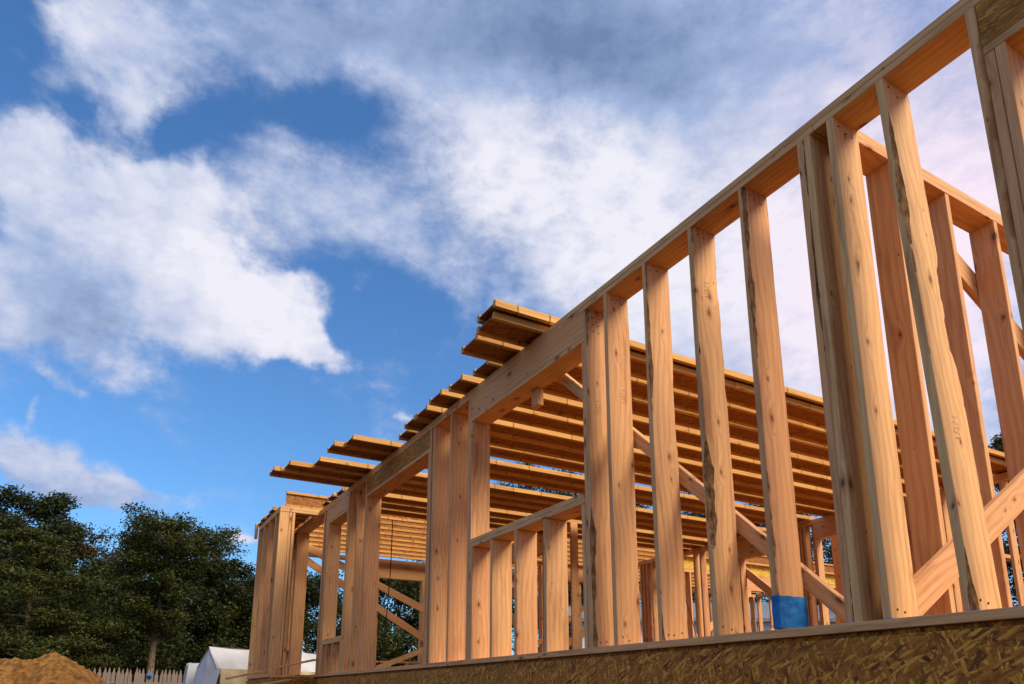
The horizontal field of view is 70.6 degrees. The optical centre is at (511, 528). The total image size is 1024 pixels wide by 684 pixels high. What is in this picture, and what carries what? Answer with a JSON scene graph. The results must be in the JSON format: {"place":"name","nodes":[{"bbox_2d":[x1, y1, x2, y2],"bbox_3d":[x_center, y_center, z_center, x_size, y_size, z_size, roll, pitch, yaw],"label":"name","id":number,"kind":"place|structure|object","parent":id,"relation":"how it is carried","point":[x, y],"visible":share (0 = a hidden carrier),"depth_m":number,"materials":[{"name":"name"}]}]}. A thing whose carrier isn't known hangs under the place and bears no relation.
{"place":"outdoors","nodes":[
{"label":"outdoors","id":0,"kind":"place"},
{"bbox_2d":[182,663,198,683],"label":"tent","id":1,"kind":"object","parent":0,"point":[189,672],"visible":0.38,"depth_m":15.90,"materials":[{"name":"grey fabric"}]},
{"bbox_2d":[374,520,392,667],"bbox_3d":[-1.842,0.893,10.202,0.052,2.175,0.361,-6,-14,25],"label":"cable","id":2,"kind":"object","parent":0,"point":[388,595],"visible":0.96,"depth_m":10.32,"materials":[{"name":"black rubber"}]},
{"bbox_2d":[0,0,1023,664],"label":"sky","id":3,"kind":"structure","parent":0,"point":[240,240],"materials":[{"name":"blue"}]},
{"bbox_3d":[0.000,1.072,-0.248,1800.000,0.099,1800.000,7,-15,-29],"label":"ground","id":4,"kind":"structure","parent":0,"visible":0},
{"bbox_2d":[0,509,73,634],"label":"broadleaf tree","id":5,"kind":"object","parent":4,"relation":"on","point":[12,520],"visible":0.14,"depth_m":27.03,"materials":[{"name":"green plant"}]},
{"bbox_2d":[0,483,94,643],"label":"broadleaf tree","id":6,"kind":"object","parent":4,"relation":"on","point":[55,511],"visible":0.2,"depth_m":28.56,"materials":[{"name":"green plant"}]},
{"bbox_2d":[0,651,105,683],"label":"dirt pile","id":7,"kind":"object","parent":4,"relation":"on","point":[54,667],"visible":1,"depth_m":10.62,"materials":[{"name":"brown soil"}]},
{"bbox_2d":[0,524,138,672],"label":"broadleaf tree","id":8,"kind":"object","parent":4,"relation":"on","point":[42,629],"visible":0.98,"depth_m":20.70,"materials":[{"name":"green plant"}]},
{"bbox_2d":[17,518,132,603],"bbox_3d":[-18.918,3.776,30.737,5.784,8.724,6.813,-5,-14,21],"label":"broadleaf tree","id":9,"kind":"object","parent":4,"relation":"on","point":[86,551],"visible":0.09,"depth_m":30.94,"materials":[{"name":"green plant"}]},
{"bbox_2d":[0,568,149,679],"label":"broadleaf tree","id":10,"kind":"object","parent":4,"relation":"on","point":[107,606],"visible":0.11,"depth_m":25.94,"materials":[{"name":"green plant"}]},
{"bbox_2d":[26,556,169,677],"bbox_3d":[-16.606,4.272,28.316,5.370,6.665,5.724,-8,-15,32],"label":"broadleaf tree","id":11,"kind":"object","parent":4,"relation":"on","point":[99,565],"visible":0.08,"depth_m":28.54,"materials":[{"name":"green plant"}]},
{"bbox_2d":[74,529,188,667],"bbox_3d":[-16.832,4.197,32.557,7.317,8.726,7.093,-5,-14,19],"label":"broadleaf tree","id":12,"kind":"object","parent":4,"relation":"on","point":[105,552],"visible":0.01,"depth_m":32.60,"materials":[{"name":"green plant"}]},
{"bbox_2d":[67,592,239,683],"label":"broadleaf tree","id":13,"kind":"object","parent":4,"relation":"on","point":[170,650],"visible":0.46,"depth_m":27.47,"materials":[{"name":"green plant"}]},
{"bbox_2d":[89,667,220,683],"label":"picket fence","id":14,"kind":"object","parent":4,"relation":"on","point":[139,677],"visible":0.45,"depth_m":19.71,"materials":[{"name":"grey wood"}]},
{"bbox_2d":[95,502,250,681],"bbox_3d":[-10.973,2.840,23.137,4.366,7.120,4.641,7,-15,-29],"label":"broadleaf tree","id":15,"kind":"object","parent":4,"relation":"on","point":[176,543],"visible":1,"depth_m":22.71,"materials":[{"name":"green plant"}]},
{"bbox_2d":[154,541,252,678],"bbox_3d":[-13.644,4.208,30.835,4.809,7.928,4.720,1,-13,-5],"label":"broadleaf tree","id":16,"kind":"object","parent":4,"relation":"on","point":[231,611],"visible":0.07,"depth_m":30.21,"materials":[{"name":"green plant"}]},
{"bbox_2d":[180,556,255,661],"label":"broadleaf tree","id":17,"kind":"object","parent":4,"relation":"on","point":[226,588],"visible":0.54,"depth_m":30.20,"materials":[{"name":"green plant"}]},
{"bbox_2d":[225,575,253,648],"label":"broadleaf tree","id":18,"kind":"object","parent":4,"relation":"on","point":[247,619],"visible":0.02,"depth_m":32.68,"materials":[{"name":"green plant"}]},
{"bbox_2d":[193,646,315,683],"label":"tarp shelter","id":19,"kind":"object","parent":4,"relation":"on","point":[215,663],"visible":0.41,"depth_m":15.57,"materials":[{"name":"white fabric"}]},
{"bbox_2d":[234,570,343,652],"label":"broadleaf tree","id":20,"kind":"object","parent":4,"relation":"on","point":[313,589],"visible":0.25,"depth_m":32.10,"materials":[{"name":"green plant"}]},
{"bbox_2d":[376,579,419,666],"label":"broadleaf tree","id":21,"kind":"object","parent":4,"relation":"on","point":[409,589],"visible":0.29,"depth_m":28.04,"materials":[{"name":"green plant"}]},
{"bbox_2d":[389,561,425,658],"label":"broadleaf tree","id":22,"kind":"object","parent":4,"relation":"on","point":[410,617],"depth_m":30.78,"materials":[{"name":"green plant"}]},
{"bbox_2d":[406,461,584,654],"bbox_3d":[0.537,2.844,34.568,11.250,12.271,8.743,3,-13,-14],"label":"broadleaf tree","id":23,"kind":"object","parent":4,"relation":"on","point":[557,493],"visible":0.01,"depth_m":34.65,"materials":[{"name":"green plant"}]},
{"bbox_2d":[512,504,685,633],"bbox_3d":[4.204,3.455,35.635,9.782,11.562,9.574,-12,-18,41],"label":"broadleaf tree","id":24,"kind":"object","parent":4,"relation":"on","point":[641,506],"visible":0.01,"depth_m":34.65,"materials":[{"name":"green plant"}]},
{"bbox_2d":[246,619,1023,683],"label":"floor platform","id":25,"kind":"structure","parent":4,"relation":"on","point":[984,653],"depth_m":3.34,"materials":[{"name":"brown wood"}]},
{"bbox_2d":[262,679,289,683],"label":"plank","id":26,"kind":"object","parent":25,"relation":"attached to","point":[280,681],"visible":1,"depth_m":9.82,"materials":[{"name":"brown wood"}]},
{"bbox_2d":[247,506,319,678],"bbox_3d":[-3.634,1.079,11.440,0.602,2.536,1.622,7,-15,-29],"label":"bay frame","id":27,"kind":"object","parent":25,"relation":"on","point":[271,601],"visible":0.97,"depth_m":10.94,"materials":[{"name":"brown wood"}]},
{"bbox_2d":[225,670,268,678],"bbox_3d":[-3.646,2.009,9.958,0.090,0.024,0.621,-9,-5,35],"label":"plank","id":28,"kind":"object","parent":27,"relation":"attached to","point":[246,674],"visible":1,"depth_m":9.91,"materials":[{"name":"brown wood"}]},
{"bbox_2d":[254,523,257,538],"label":"wood block","id":29,"kind":"structure","parent":27,"relation":"attached to","point":[256,532],"depth_m":12.25,"materials":[{"name":"brown wood"}]},
{"bbox_2d":[261,516,301,526],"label":"joist","id":30,"kind":"object","parent":27,"relation":"on","point":[264,519],"visible":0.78,"depth_m":11.97,"materials":[{"name":"brown wood"}]},
{"bbox_2d":[266,514,308,522],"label":"joist","id":31,"kind":"object","parent":27,"relation":"on","point":[301,520],"visible":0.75,"depth_m":11.87,"materials":[{"name":"brown wood"}]},
{"bbox_2d":[269,506,308,518],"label":"joist","id":32,"kind":"object","parent":27,"relation":"on","point":[273,510],"visible":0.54,"depth_m":11.41,"materials":[{"name":"brown wood"}]},
{"bbox_2d":[374,648,422,668],"bbox_3d":[-1.694,2.269,13.378,2.719,0.090,0.038,-17,-2,-32],"label":"diagonal brace","id":33,"kind":"object","parent":25,"relation":"on","point":[401,658],"visible":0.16,"depth_m":13.14,"materials":[{"name":"brown wood"}]},
{"bbox_2d":[308,552,756,666],"bbox_3d":[1.181,2.386,17.082,13.101,2.533,0.145,7,-15,-29],"label":"wall frame","id":34,"kind":"object","parent":25,"relation":"on","point":[407,571],"visible":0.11,"depth_m":15.33,"materials":[{"name":"brown wood"}]},
{"bbox_2d":[308,557,423,641],"bbox_3d":[-2.857,1.541,14.756,3.461,0.140,0.038,37,-27,-18],"label":"diagonal brace","id":35,"kind":"object","parent":34,"relation":"attached to","point":[381,610],"depth_m":14.89,"materials":[{"name":"brown wood"}]},
{"bbox_2d":[512,522,579,651],"bbox_3d":[-0.113,1.587,13.634,0.146,2.532,4.603,7,-15,-29],"label":"wall frame","id":36,"kind":"object","parent":25,"relation":"on","point":[572,528],"visible":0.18,"depth_m":11.80,"materials":[{"name":"brown wood"}]},
{"bbox_2d":[537,562,582,651],"bbox_3d":[0.786,1.983,15.337,3.122,2.533,0.144,7,-15,-29],"label":"wall frame","id":37,"kind":"object","parent":25,"relation":"on","point":[540,603],"visible":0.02,"depth_m":15.36,"materials":[{"name":"brown wood"}]},
{"bbox_2d":[538,606,583,645],"bbox_3d":[0.651,2.308,15.052,2.721,0.090,0.038,-32,6,-32],"label":"diagonal brace","id":38,"kind":"object","parent":37,"relation":"attached to","point":[581,610],"visible":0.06,"depth_m":15.46,"materials":[{"name":"brown wood"}]},
{"bbox_2d":[569,629,583,645],"bbox_3d":[0.948,2.341,14.201,2.468,0.140,0.038,-26,2,-32],"label":"diagonal brace","id":39,"kind":"object","parent":25,"relation":"on","point":[581,636],"depth_m":14.47,"materials":[{"name":"brown wood"}]},
{"bbox_2d":[285,0,1023,677],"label":"wall frame","id":40,"kind":"object","parent":25,"relation":"on","point":[469,590],"visible":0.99,"depth_m":3.95,"materials":[{"name":"brown wood"}]},
{"bbox_2d":[273,659,315,668],"bbox_3d":[-3.058,1.905,10.191,0.090,0.025,0.653,-11,-5,39],"label":"plank","id":41,"kind":"object","parent":40,"relation":"attached to","point":[296,663],"visible":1,"depth_m":10.14,"materials":[{"name":"brown wood"}]},
{"bbox_2d":[299,523,639,567],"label":"joist","id":42,"kind":"object","parent":40,"relation":"on","point":[394,538],"visible":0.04,"depth_m":13.42,"materials":[{"name":"brown wood"}]},
{"bbox_2d":[310,516,654,559],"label":"joist","id":43,"kind":"object","parent":40,"relation":"on","point":[409,530],"depth_m":12.70,"materials":[{"name":"brown wood"}]},
{"bbox_2d":[295,528,709,578],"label":"joist","id":44,"kind":"object","parent":40,"relation":"on","point":[384,542],"depth_m":13.87,"materials":[{"name":"brown wood"}]},
{"bbox_2d":[309,537,709,582],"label":"joist","id":45,"kind":"object","parent":40,"relation":"on","point":[343,542],"depth_m":14.21,"materials":[{"name":"brown wood"}]},
{"bbox_2d":[309,541,709,585],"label":"joist","id":46,"kind":"object","parent":40,"relation":"on","point":[388,551],"depth_m":14.61,"materials":[{"name":"brown wood"}]},
{"bbox_2d":[308,544,423,612],"bbox_3d":[-2.473,1.220,14.346,3.597,0.140,0.038,31,-25,-21],"label":"diagonal brace","id":47,"kind":"object","parent":46,"relation":"attached to","point":[382,587],"visible":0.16,"depth_m":14.36,"materials":[{"name":"brown wood"}]},
{"bbox_2d":[284,460,741,537],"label":"joist","id":48,"kind":"object","parent":40,"relation":"on","point":[300,467],"visible":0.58,"depth_m":10.00,"materials":[{"name":"brown wood"}]},
{"bbox_2d":[328,492,702,548],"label":"joist","id":49,"kind":"object","parent":40,"relation":"on","point":[401,507],"visible":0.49,"depth_m":11.35,"materials":[{"name":"brown wood"}]},
{"bbox_2d":[381,519,654,556],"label":"joist","id":50,"kind":"object","parent":40,"relation":"on","point":[423,526],"visible":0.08,"depth_m":12.33,"materials":[{"name":"brown wood"}]},
{"bbox_2d":[336,487,707,545],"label":"joist","id":51,"kind":"object","parent":40,"relation":"on","point":[422,502],"visible":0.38,"depth_m":11.48,"materials":[{"name":"brown wood"}]},
{"bbox_2d":[314,546,758,593],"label":"joist","id":52,"kind":"object","parent":40,"relation":"on","point":[400,556],"visible":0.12,"depth_m":15.10,"materials":[{"name":"brown wood"}]},
{"bbox_2d":[305,516,768,577],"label":"joist","id":53,"kind":"object","parent":40,"relation":"on","point":[399,534],"visible":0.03,"depth_m":13.04,"materials":[{"name":"brown wood"}]},
{"bbox_2d":[532,388,542,408],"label":"hanging block","id":54,"kind":"structure","parent":40,"relation":"hanging from","point":[537,398],"depth_m":5.96,"materials":[{"name":"brown wood"}]},
{"bbox_2d":[285,491,833,574],"bbox_3d":[2.517,0.318,14.313,13.720,0.241,0.058,7,-15,-29],"label":"joist","id":55,"kind":"object","parent":40,"relation":"on","point":[304,500],"visible":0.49,"depth_m":11.77,"materials":[{"name":"brown wood"}]},
{"bbox_2d":[345,434,813,522],"bbox_3d":[1.511,-0.567,10.088,7.750,0.058,0.302,7,-15,-29],"label":"joist","id":56,"kind":"object","parent":40,"relation":"on","point":[391,447],"visible":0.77,"depth_m":9.43,"materials":[{"name":"brown wood"}]},
{"bbox_2d":[404,415,833,509],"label":"joist","id":57,"kind":"object","parent":40,"relation":"on","point":[414,424],"visible":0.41,"depth_m":8.64,"materials":[{"name":"brown wood"}]},
{"bbox_2d":[416,404,833,501],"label":"joist","id":58,"kind":"object","parent":40,"relation":"on","point":[431,413],"visible":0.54,"depth_m":8.29,"materials":[{"name":"brown wood"}]},
{"bbox_2d":[429,389,905,496],"bbox_3d":[2.511,-0.860,8.826,7.500,0.058,0.302,7,-15,-29],"label":"joist","id":59,"kind":"object","parent":40,"relation":"on","point":[445,398],"visible":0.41,"depth_m":7.83,"materials":[{"name":"brown wood"}]},
{"bbox_2d":[557,373,845,622],"bbox_3d":[0.964,-0.451,4.654,0.045,0.080,3.720,7,27,-29],"label":"diagonal brace","id":60,"kind":"object","parent":40,"relation":"attached to","point":[823,592],"depth_m":3.92,"materials":[{"name":"brown wood"}]},
{"bbox_2d":[473,360,943,487],"bbox_3d":[2.951,-1.011,8.174,7.440,0.058,0.302,7,-15,-29],"label":"joist","id":61,"kind":"object","parent":40,"relation":"on","point":[683,418],"visible":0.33,"depth_m":7.65,"materials":[{"name":"brown wood"}]},
{"bbox_2d":[461,335,992,475],"bbox_3d":[2.968,-1.097,7.802,7.650,0.058,0.302,7,-15,-29],"label":"joist","id":62,"kind":"object","parent":40,"relation":"on","point":[488,349],"visible":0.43,"depth_m":6.99,"materials":[{"name":"brown wood"}]},
{"bbox_2d":[476,311,1006,474],"bbox_3d":[3.142,-1.168,7.495,7.720,0.058,0.302,7,-15,-29],"label":"joist","id":63,"kind":"object","parent":40,"relation":"on","point":[498,326],"visible":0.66,"depth_m":6.62,"materials":[{"name":"brown wood"}]},
{"bbox_2d":[477,299,1005,460],"bbox_3d":[3.172,-1.240,7.447,7.770,0.058,0.302,7,-15,-29],"label":"joist","id":64,"kind":"object","parent":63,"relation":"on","point":[516,311],"visible":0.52,"depth_m":6.26,"materials":[{"name":"brown wood"}]},
{"bbox_2d":[684,557,838,637],"bbox_3d":[5.865,2.127,16.013,6.021,2.554,0.145,7,-15,-29],"label":"wall frame","id":65,"kind":"object","parent":25,"relation":"on","point":[763,572],"visible":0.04,"depth_m":15.22,"materials":[{"name":"brown wood"}]},
{"bbox_2d":[693,588,750,637],"bbox_3d":[4.295,1.889,15.017,2.474,0.140,0.038,-31,5,-32],"label":"diagonal brace","id":66,"kind":"object","parent":65,"relation":"attached to","point":[711,622],"visible":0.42,"depth_m":14.88,"materials":[{"name":"brown wood"}]},
{"bbox_2d":[579,472,1023,648],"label":"wall frame","id":67,"kind":"object","parent":25,"relation":"on","point":[824,527],"visible":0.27,"depth_m":12.66,"materials":[{"name":"brown wood"}]},
{"bbox_2d":[269,466,706,538],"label":"joist","id":68,"kind":"object","parent":67,"relation":"on","point":[278,471],"visible":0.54,"depth_m":10.24,"materials":[{"name":"brown wood"}]},
{"bbox_2d":[322,499,688,550],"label":"joist","id":69,"kind":"object","parent":67,"relation":"on","point":[424,517],"visible":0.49,"depth_m":11.63,"materials":[{"name":"brown wood"}]},
{"bbox_2d":[314,456,765,531],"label":"joist","id":70,"kind":"object","parent":67,"relation":"on","point":[365,469],"visible":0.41,"depth_m":10.24,"materials":[{"name":"brown wood"}]},
{"bbox_2d":[327,441,765,524],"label":"joist","id":71,"kind":"object","parent":67,"relation":"on","point":[338,447],"visible":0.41,"depth_m":9.74,"materials":[{"name":"brown wood"}]},
{"bbox_2d":[398,429,834,516],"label":"joist","id":72,"kind":"object","parent":67,"relation":"on","point":[525,457],"visible":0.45,"depth_m":9.05,"materials":[{"name":"brown wood"}]},
{"bbox_2d":[448,374,905,493],"bbox_3d":[2.691,-0.938,8.489,7.410,0.058,0.302,7,-15,-29],"label":"joist","id":73,"kind":"object","parent":67,"relation":"on","point":[464,384],"visible":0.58,"depth_m":7.85,"materials":[{"name":"brown wood"}]},
{"bbox_2d":[746,567,771,596],"bbox_3d":[4.392,0.991,12.693,0.038,0.140,2.314,7,25,-29],"label":"diagonal brace","id":74,"kind":"object","parent":67,"relation":"attached to","point":[757,581],"visible":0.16,"depth_m":12.74,"materials":[{"name":"brown wood"}]},
{"bbox_2d":[757,555,1020,630],"bbox_3d":[10.631,1.666,13.971,0.146,2.531,14.740,7,-15,-29],"label":"wall frame","id":75,"kind":"object","parent":25,"relation":"on","point":[759,609],"visible":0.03,"depth_m":20.26,"materials":[{"name":"brown wood"}]},
{"bbox_2d":[811,526,1010,624],"bbox_3d":[7.591,1.456,13.066,6.020,2.530,0.146,7,-15,-29],"label":"wall frame","id":76,"kind":"object","parent":25,"relation":"on","point":[836,565],"visible":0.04,"depth_m":11.95,"materials":[{"name":"brown wood"}]},
{"bbox_2d":[857,130,1023,615],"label":"wall frame","id":77,"kind":"object","parent":25,"relation":"on","point":[950,206],"visible":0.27,"depth_m":3.77,"materials":[{"name":"brown wood"}]},
{"bbox_2d":[914,469,1023,615],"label":"diagonal brace","id":78,"kind":"object","parent":77,"relation":"attached to","point":[936,576],"visible":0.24,"depth_m":3.25,"materials":[{"name":"brown wood"}]},
{"bbox_2d":[957,252,1023,359],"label":"diagonal brace","id":79,"kind":"object","parent":77,"relation":"attached to","point":[969,282],"depth_m":4.28,"materials":[{"name":"brown wood"}]},
{"bbox_2d":[568,603,835,649],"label":"neighbour house","id":80,"kind":"structure","parent":4,"relation":"on","point":[766,617],"depth_m":29.00,"materials":[{"name":"white"}]},
{"bbox_2d":[640,487,766,602],"bbox_3d":[9.616,3.598,38.672,9.070,12.653,10.358,12,-18,-42],"label":"broadleaf tree","id":81,"kind":"object","parent":4,"relation":"on","point":[701,516],"visible":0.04,"depth_m":37.91,"materials":[{"name":"green plant"}]},
{"bbox_2d":[747,503,832,602],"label":"broadleaf tree","id":82,"kind":"object","parent":4,"relation":"on","point":[824,542],"visible":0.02,"depth_m":40.05,"materials":[{"name":"green plant"}]},
{"bbox_2d":[817,544,832,604],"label":"broadleaf tree","id":83,"kind":"object","parent":4,"relation":"on","point":[828,553],"visible":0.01,"depth_m":36.31,"materials":[{"name":"green plant"}]},
{"bbox_2d":[988,432,1023,606],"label":"broadleaf tree","id":84,"kind":"object","parent":4,"relation":"on","point":[997,444],"visible":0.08,"depth_m":28.05,"materials":[{"name":"green plant"}]}
]}

